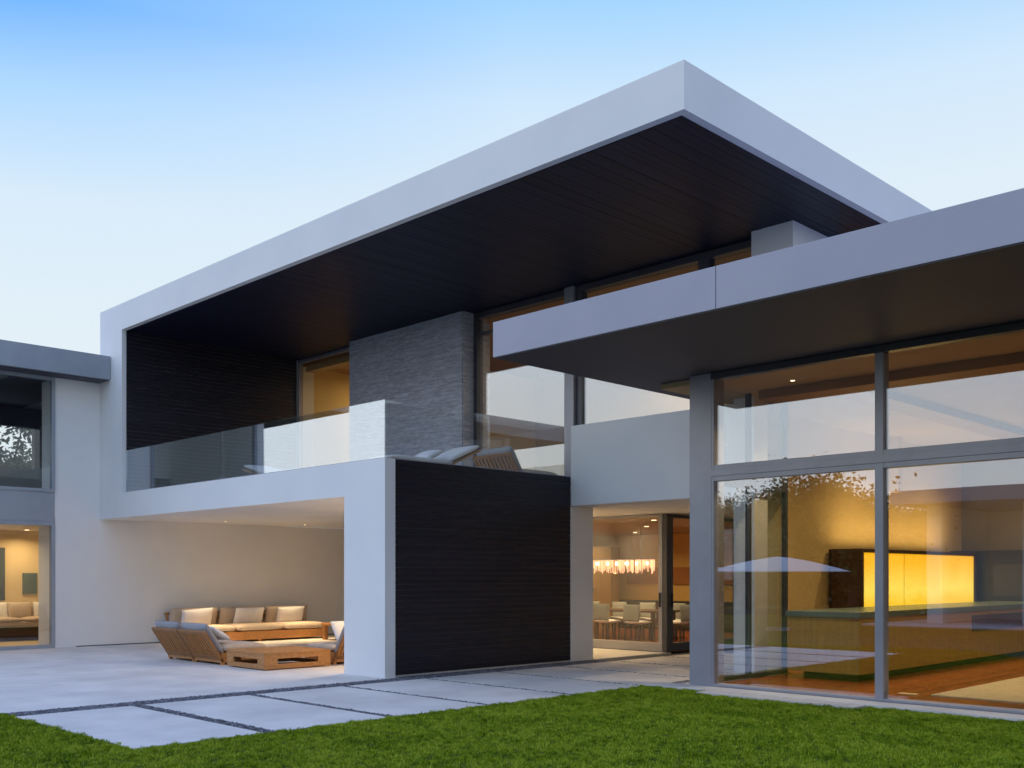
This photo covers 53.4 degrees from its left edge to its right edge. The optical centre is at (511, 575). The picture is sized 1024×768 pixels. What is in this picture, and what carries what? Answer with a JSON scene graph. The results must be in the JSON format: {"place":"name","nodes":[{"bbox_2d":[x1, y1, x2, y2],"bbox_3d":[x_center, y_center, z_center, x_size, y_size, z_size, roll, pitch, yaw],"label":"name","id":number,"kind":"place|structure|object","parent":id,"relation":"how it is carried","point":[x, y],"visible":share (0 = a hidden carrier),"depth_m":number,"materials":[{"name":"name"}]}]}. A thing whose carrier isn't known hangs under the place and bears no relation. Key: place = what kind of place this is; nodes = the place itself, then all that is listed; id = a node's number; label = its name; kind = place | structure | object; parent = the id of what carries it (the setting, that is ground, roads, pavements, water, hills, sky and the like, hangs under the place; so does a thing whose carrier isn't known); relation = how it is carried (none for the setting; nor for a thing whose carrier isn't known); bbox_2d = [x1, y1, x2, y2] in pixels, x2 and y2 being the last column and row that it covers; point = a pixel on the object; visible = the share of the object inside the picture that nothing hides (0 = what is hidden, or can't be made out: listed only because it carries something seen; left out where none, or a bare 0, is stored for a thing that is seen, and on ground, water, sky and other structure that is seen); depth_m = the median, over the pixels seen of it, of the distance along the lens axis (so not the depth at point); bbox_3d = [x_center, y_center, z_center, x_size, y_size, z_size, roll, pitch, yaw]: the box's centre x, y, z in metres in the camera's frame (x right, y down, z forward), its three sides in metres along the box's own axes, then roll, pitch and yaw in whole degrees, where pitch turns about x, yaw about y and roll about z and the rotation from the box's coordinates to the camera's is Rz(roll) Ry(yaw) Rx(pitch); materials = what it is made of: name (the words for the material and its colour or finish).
{"place":"outdoors","nodes":[
{"label":"outdoors","id":0,"kind":"place"},
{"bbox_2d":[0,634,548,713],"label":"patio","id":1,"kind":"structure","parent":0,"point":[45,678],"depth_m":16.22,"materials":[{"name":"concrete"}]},
{"bbox_2d":[0,339,109,650],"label":"garden wing","id":2,"kind":"structure","parent":1,"relation":"on","point":[29,373],"depth_m":22.98,"materials":[{"name":"white paint"}]},
{"bbox_2d":[0,548,4,600],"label":"wall panel","id":3,"kind":"structure","parent":2,"relation":"attached to","point":[2,574],"depth_m":26.92,"materials":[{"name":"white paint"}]},
{"bbox_2d":[0,625,38,641],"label":"table","id":4,"kind":"object","parent":2,"relation":"in","point":[19,632],"visible":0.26,"depth_m":24.88,"materials":[{"name":"brown wood"}]},
{"bbox_2d":[0,602,38,625],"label":"cream sofa","id":5,"kind":"object","parent":2,"relation":"in","point":[19,613],"visible":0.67,"depth_m":26.63,"materials":[{"name":"beige fabric"}]},
{"bbox_2d":[0,370,54,491],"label":"window","id":6,"kind":"structure","parent":2,"relation":"in","point":[52,379],"depth_m":22.61,"materials":[{"name":"grey metal"}]},
{"bbox_2d":[0,520,54,650],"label":"window","id":7,"kind":"structure","parent":2,"relation":"in","point":[51,525],"depth_m":22.61,"materials":[{"name":"grey metal"}]},
{"bbox_2d":[22,573,36,593],"bbox_3d":[-12.985,0.200,27.431,0.038,0.560,0.370,0,0,45],"label":"picture","id":8,"kind":"object","parent":2,"relation":"attached to","point":[29,583],"visible":1,"depth_m":27.41,"materials":[{"name":"teal fabric"}]},
{"bbox_2d":[151,621,231,661],"bbox_3d":[-6.079,1.225,19.546,1.000,0.749,1.295,0,0,45],"label":"lounge chair","id":9,"kind":"object","parent":1,"relation":"on","point":[170,639],"visible":0.59,"depth_m":19.18,"materials":[{"name":"brown wood"}]},
{"bbox_2d":[177,622,266,664],"bbox_3d":[-5.344,1.225,18.811,1.000,0.749,1.295,0,0,45],"label":"lounge chair","id":10,"kind":"object","parent":1,"relation":"on","point":[201,642],"visible":0.73,"depth_m":18.43,"materials":[{"name":"grey fabric"}]},
{"bbox_2d":[209,626,229,639],"bbox_3d":[-5.501,1.040,18.682,0.720,0.263,0.365,0,0,45],"label":"throw pillow","id":11,"kind":"object","parent":10,"relation":"on","point":[219,634],"visible":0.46,"depth_m":18.46,"materials":[{"name":"white fabric"}]},
{"bbox_2d":[164,605,323,640],"bbox_3d":[-6.544,1.184,25.364,1.145,0.832,3.915,0,0,45],"label":"teak sofa","id":12,"kind":"object","parent":1,"relation":"on","point":[269,628],"visible":0.63,"depth_m":25.23,"materials":[{"name":"beige fabric"}]},
{"bbox_2d":[181,608,212,623],"bbox_3d":[-7.573,1.000,24.473,0.244,0.479,0.831,0,0,45],"label":"throw pillow","id":13,"kind":"object","parent":12,"relation":"on","point":[203,615],"visible":0.82,"depth_m":24.39,"materials":[{"name":"white fabric"}]},
{"bbox_2d":[233,607,263,622],"bbox_3d":[-6.583,1.000,25.463,0.239,0.430,0.802,0,0,45],"label":"throw pillow","id":14,"kind":"object","parent":12,"relation":"on","point":[250,615],"visible":0.82,"depth_m":25.38,"materials":[{"name":"white fabric"}]},
{"bbox_2d":[275,606,304,621],"bbox_3d":[-5.735,1.000,26.311,0.240,0.446,0.812,0,0,45],"label":"throw pillow","id":15,"kind":"object","parent":12,"relation":"on","point":[292,613],"visible":0.84,"depth_m":26.22,"materials":[{"name":"white fabric"}]},
{"bbox_2d":[227,646,330,669],"bbox_3d":[-4.137,1.440,18.067,1.240,0.280,1.340,0,0,45],"label":"coffee table","id":16,"kind":"object","parent":1,"relation":"on","point":[265,658],"visible":1,"depth_m":17.78,"materials":[{"name":"brown wood"}]},
{"bbox_2d":[305,627,343,664],"bbox_3d":[-3.064,1.225,18.931,1.000,0.749,1.295,0,0,-45],"label":"lounge chair","id":17,"kind":"object","parent":1,"relation":"on","point":[336,648],"visible":0.24,"depth_m":18.43,"materials":[{"name":"grey fabric"}]},
{"bbox_2d":[330,621,343,641],"bbox_3d":[-2.984,1.030,18.823,0.285,0.399,0.740,0,0,45],"label":"throw pillow","id":18,"kind":"object","parent":17,"relation":"on","point":[337,627],"visible":0.29,"depth_m":18.61,"materials":[{"name":"white fabric"}]},
{"bbox_2d":[321,623,330,639],"bbox_3d":[-3.854,1.390,25.421,1.600,0.420,1.100,0,0,45],"label":"side table","id":19,"kind":"object","parent":1,"relation":"on","point":[325,631],"visible":0.21,"depth_m":25.56,"materials":[{"name":"brown wood"}]},
{"bbox_2d":[54,60,931,677],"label":"house","id":20,"kind":"structure","parent":1,"relation":"on","point":[332,354],"depth_m":19.00,"materials":[{"name":"white paint"}]},
{"bbox_2d":[242,465,298,473],"bbox_3d":[-4.359,-1.895,19.561,0.700,0.589,2.028,0,0,-45],"label":"sun lounger","id":21,"kind":"object","parent":20,"relation":"on","point":[255,469],"visible":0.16,"depth_m":19.81,"materials":[{"name":"white fabric"}]},
{"bbox_2d":[297,347,349,467],"bbox_3d":[-4.464,-3.575,24.912,2.625,3.750,0.122,0,0,45],"label":"window","id":22,"kind":"structure","parent":20,"relation":"in","point":[300,363],"depth_m":25.76,"materials":[{"name":"grey metal"}]},
{"bbox_2d":[369,445,481,463],"bbox_3d":[-1.457,-1.920,17.225,0.700,0.701,2.000,0,0,45],"label":"sun lounger","id":23,"kind":"object","parent":20,"relation":"on","point":[454,455],"visible":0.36,"depth_m":17.34,"materials":[{"name":"white fabric"}]},
{"bbox_2d":[415,450,443,457],"bbox_3d":[-1.450,-2.030,17.218,0.500,0.218,0.384,0,0,45],"label":"throw pillow","id":24,"kind":"object","parent":23,"relation":"on","point":[431,454],"visible":0.62,"depth_m":17.08,"materials":[{"name":"white fabric"}]},
{"bbox_2d":[472,446,556,474],"bbox_3d":[0.066,-1.975,19.058,1.000,0.749,1.295,0,0,45],"label":"lounge chair","id":25,"kind":"object","parent":20,"relation":"on","point":[505,458],"visible":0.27,"depth_m":18.60,"materials":[{"name":"brown wicker"}]},
{"bbox_2d":[593,601,598,633],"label":"dining chair","id":26,"kind":"object","parent":20,"relation":"on","point":[595,602],"visible":0.06,"depth_m":27.93,"materials":[{"name":"beige fabric"}]},
{"bbox_2d":[593,604,619,639],"bbox_3d":[2.388,1.136,25.581,0.520,0.889,0.546,0,0,45],"label":"dining chair","id":27,"kind":"object","parent":20,"relation":"on","point":[600,613],"visible":0.99,"depth_m":25.43,"materials":[{"name":"beige fabric"}]},
{"bbox_2d":[474,240,750,466],"bbox_3d":[1.656,-3.575,18.821,6.785,3.750,0.162,0,0,45],"label":"window","id":28,"kind":"structure","parent":20,"relation":"in","point":[704,260],"depth_m":19.13,"materials":[{"name":"grey glass"}]},
{"bbox_2d":[602,602,626,635],"bbox_3d":[2.739,1.136,27.275,0.520,0.889,0.546,0,0,45],"label":"dining chair","id":29,"kind":"object","parent":20,"relation":"on","point":[617,615],"visible":0.63,"depth_m":27.35,"materials":[{"name":"beige fabric"}]},
{"bbox_2d":[593,558,654,573],"bbox_3d":[2.457,-0.655,26.535,2.952,1.209,0.269,0,0,45],"label":"chandelier","id":30,"kind":"object","parent":20,"relation":"hanging from","point":[603,565],"visible":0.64,"depth_m":26.13,"materials":[{"name":"clear glass"}]},
{"bbox_2d":[593,514,662,651],"bbox_3d":[2.012,0.144,22.355,3.210,2.868,0.120,0,0,45],"label":"sliding door","id":31,"kind":"structure","parent":20,"relation":"in","point":[598,643],"depth_m":21.29,"materials":[{"name":"brown glass"}]},
{"bbox_2d":[622,604,650,640],"bbox_3d":[3.059,1.136,24.909,0.520,0.889,0.546,0,0,45],"label":"dining chair","id":32,"kind":"object","parent":20,"relation":"on","point":[631,614],"visible":1,"depth_m":24.76,"materials":[{"name":"beige fabric"}]},
{"bbox_2d":[593,607,679,640],"bbox_3d":[2.475,1.215,26.517,4.000,0.730,1.100,0,0,45],"label":"dining table","id":33,"kind":"object","parent":20,"relation":"on","point":[652,611],"visible":0.3,"depth_m":25.10,"materials":[{"name":"brown wood"}]},
{"bbox_2d":[630,602,655,636],"bbox_3d":[3.410,1.136,26.604,0.520,0.889,0.546,0,0,45],"label":"dining chair","id":34,"kind":"object","parent":20,"relation":"on","point":[645,616],"visible":0.56,"depth_m":26.67,"materials":[{"name":"beige fabric"}]},
{"bbox_2d":[619,600,732,629],"bbox_3d":[5.673,1.120,29.290,7.100,0.760,0.525,0,0,45],"label":"sideboard","id":35,"kind":"object","parent":20,"relation":"on","point":[728,615],"visible":0.04,"depth_m":29.56,"materials":[{"name":"brown wood"}]},
{"bbox_2d":[673,603,685,637],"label":"dining chair","id":36,"kind":"object","parent":20,"relation":"on","point":[676,606],"visible":0.18,"depth_m":26.02,"materials":[{"name":"beige fabric"}]},
{"bbox_2d":[673,605,689,640],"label":"dining chair","id":37,"kind":"object","parent":20,"relation":"on","point":[685,613],"visible":0.65,"depth_m":24.66,"materials":[{"name":"beige fabric"}]},
{"bbox_2d":[670,514,733,651],"bbox_3d":[4.186,0.147,22.132,0.120,2.863,2.580,0,0,45],"label":"sliding door","id":38,"kind":"structure","parent":20,"relation":"in","point":[728,642],"depth_m":21.30,"materials":[{"name":"black metal"}]},
{"bbox_2d":[593,648,670,659],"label":"porch floor","id":39,"kind":"structure","parent":1,"relation":"on","point":[602,654],"depth_m":20.87,"materials":[{"name":"concrete"}]},
{"bbox_2d":[9,652,783,732],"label":"gravel","id":40,"kind":"structure","parent":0,"point":[140,704],"depth_m":13.66,"materials":[{"name":"grey gravel"}]},
{"bbox_2d":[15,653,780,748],"bbox_3d":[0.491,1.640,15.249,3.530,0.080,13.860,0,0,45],"label":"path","id":41,"kind":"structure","parent":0,"point":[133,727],"depth_m":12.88,"materials":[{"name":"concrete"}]},
{"bbox_2d":[0,684,1023,767],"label":"lawn","id":42,"kind":"structure","parent":0,"point":[554,748],"depth_m":9.46,"materials":[{"name":"plant"}]},
{"bbox_2d":[696,690,865,708],"bbox_3d":[3.421,1.616,13.186,2.290,0.068,0.285,0,0,45],"label":"paver strip","id":43,"kind":"object","parent":42,"relation":"on","point":[781,699],"visible":0.55,"depth_m":13.05,"materials":[{"name":"concrete"}]},
{"bbox_2d":[0,0,1023,528],"label":"sky","id":44,"kind":"structure","parent":0,"point":[146,146],"materials":[{"name":"blue"}]},
{"bbox_2d":[671,647,733,653],"bbox_3d":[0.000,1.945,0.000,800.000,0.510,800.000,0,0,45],"label":"ground","id":45,"kind":"structure","parent":0,"point":[730,650],"depth_m":22.80,"materials":[{"name":"grey concrete"}]},
{"bbox_2d":[493,188,1023,714],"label":"kitchen pavilion","id":46,"kind":"structure","parent":45,"relation":"on","point":[871,340],"depth_m":13.96,"materials":[{"name":"paint"}]},
{"bbox_2d":[724,393,787,680],"bbox_3d":[3.664,-0.658,15.768,0.082,4.464,2.220,0,0,45],"label":"window","id":47,"kind":"structure","parent":46,"relation":"in","point":[780,485],"depth_m":15.76,"materials":[{"name":"grey glass"}]},
{"bbox_2d":[712,352,1023,713],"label":"window","id":48,"kind":"structure","parent":46,"relation":"in","point":[881,359],"depth_m":12.81,"materials":[{"name":"grey glass"}]},
{"bbox_2d":[829,549,976,608],"bbox_3d":[8.054,0.539,20.676,0.650,2.078,5.430,0,0,45],"label":"display cabinet","id":49,"kind":"object","parent":46,"relation":"on","point":[924,577],"visible":0.59,"depth_m":19.89,"materials":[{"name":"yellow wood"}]},
{"bbox_2d":[785,601,1023,679],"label":"kitchen island","id":50,"kind":"structure","parent":46,"relation":"on","point":[836,643],"depth_m":16.33,"materials":[{"name":"brown wood"}]},
{"bbox_2d":[897,692,919,694],"bbox_3d":[5.293,1.573,13.601,0.250,0.009,0.120,0,0,45],"label":"floor vent","id":51,"kind":"object","parent":46,"relation":"on","point":[908,693],"visible":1,"depth_m":13.59,"materials":[{"name":"beige paint"}]},
{"bbox_2d":[931,676,1023,703],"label":"rug","id":52,"kind":"object","parent":46,"relation":"on","point":[1010,690],"visible":1,"depth_m":13.64,"materials":[{"name":"beige carpet"}]},
{"bbox_2d":[646,682,1023,721],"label":"doorstep paving","id":53,"kind":"structure","parent":0,"point":[975,713],"depth_m":12.68,"materials":[{"name":"concrete"}]},
{"bbox_2d":[950,550,1023,601],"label":"oven wall","id":54,"kind":"structure","parent":0,"point":[1000,575],"depth_m":22.16,"materials":[{"name":"black metal"}]},
{"bbox_2d":[993,564,1023,596],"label":"oven door","id":55,"kind":"structure","parent":54,"relation":"in","point":[1008,579],"depth_m":22.03,"materials":[{"name":"grey metal"}]}
]}

